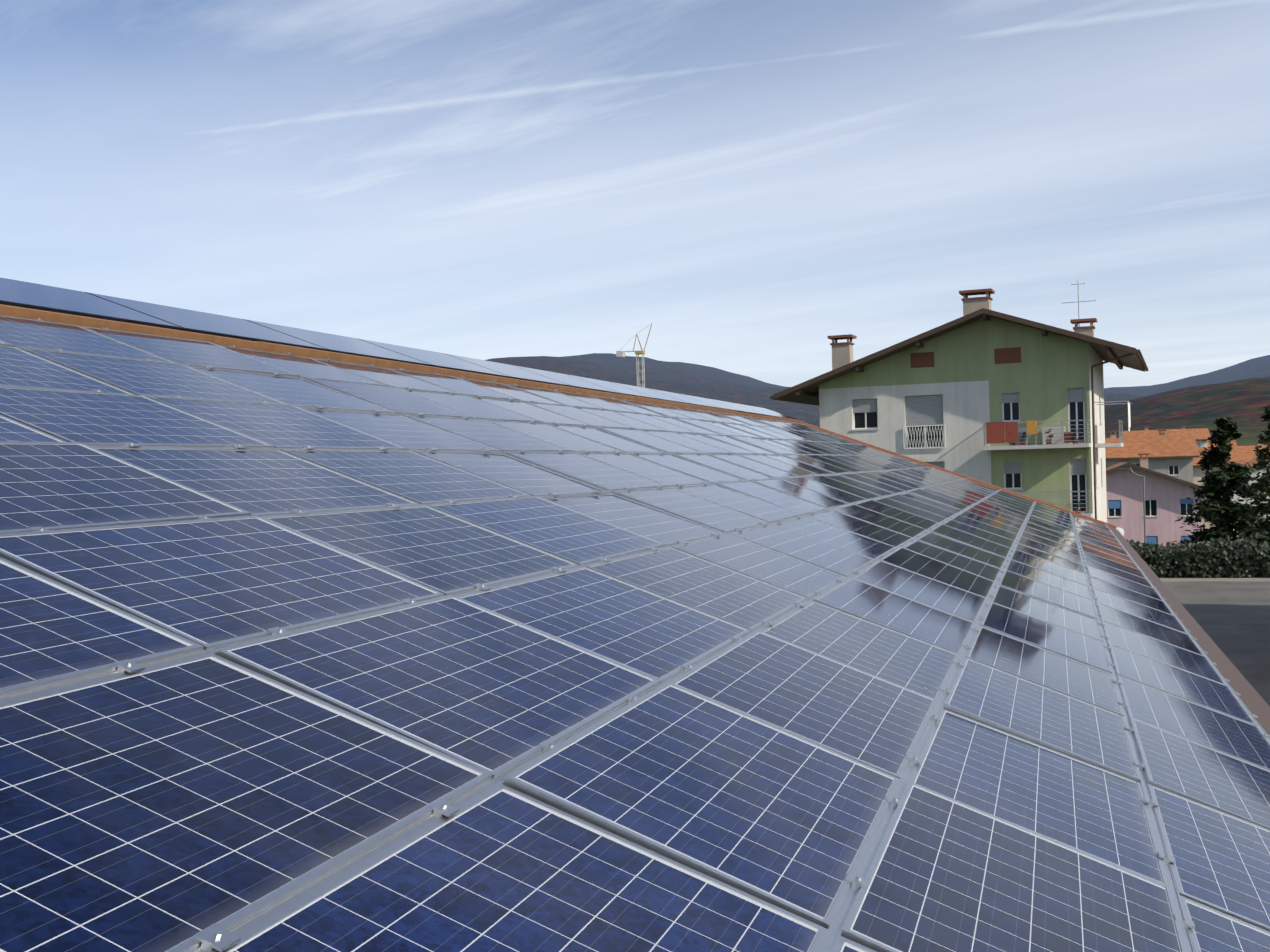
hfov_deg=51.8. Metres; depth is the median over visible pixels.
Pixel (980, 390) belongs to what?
green house
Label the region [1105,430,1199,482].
stone house
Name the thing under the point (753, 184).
sky
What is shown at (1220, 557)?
hedge row
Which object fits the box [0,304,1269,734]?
shed roof
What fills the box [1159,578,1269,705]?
yard pavement
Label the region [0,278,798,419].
top row modules
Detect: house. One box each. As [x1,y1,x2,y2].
[770,281,1148,522]
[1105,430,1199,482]
[1106,453,1205,546]
[1120,425,1210,446]
[1193,439,1269,528]
[1207,440,1236,446]
[1221,456,1269,541]
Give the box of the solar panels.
[0,315,1269,951]
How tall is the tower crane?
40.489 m
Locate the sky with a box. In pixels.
[0,0,1269,387]
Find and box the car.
[1116,527,1123,535]
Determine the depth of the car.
93.68 m
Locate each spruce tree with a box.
[1175,417,1268,549]
[1235,405,1269,546]
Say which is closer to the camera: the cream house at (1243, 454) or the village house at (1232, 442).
the cream house at (1243, 454)
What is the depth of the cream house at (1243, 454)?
147.27 m
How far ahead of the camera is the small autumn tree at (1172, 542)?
85.23 m
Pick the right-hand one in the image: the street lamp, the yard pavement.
the yard pavement
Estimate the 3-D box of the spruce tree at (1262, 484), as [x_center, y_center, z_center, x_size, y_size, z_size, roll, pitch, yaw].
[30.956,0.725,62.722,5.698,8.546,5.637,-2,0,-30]
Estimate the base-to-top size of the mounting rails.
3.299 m
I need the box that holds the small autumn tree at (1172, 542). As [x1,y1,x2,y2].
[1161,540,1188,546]
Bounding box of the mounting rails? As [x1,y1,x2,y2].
[0,318,1269,951]
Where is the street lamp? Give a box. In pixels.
[1118,466,1145,542]
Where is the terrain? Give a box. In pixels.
[486,353,1269,577]
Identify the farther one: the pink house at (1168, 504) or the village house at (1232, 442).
the village house at (1232, 442)
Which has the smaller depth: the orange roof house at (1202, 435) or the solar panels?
the solar panels
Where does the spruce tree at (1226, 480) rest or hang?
on the terrain
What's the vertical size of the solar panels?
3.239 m
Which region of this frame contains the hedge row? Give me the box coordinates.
[1126,537,1269,577]
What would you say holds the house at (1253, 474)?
on the terrain
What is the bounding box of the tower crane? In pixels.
[616,324,651,387]

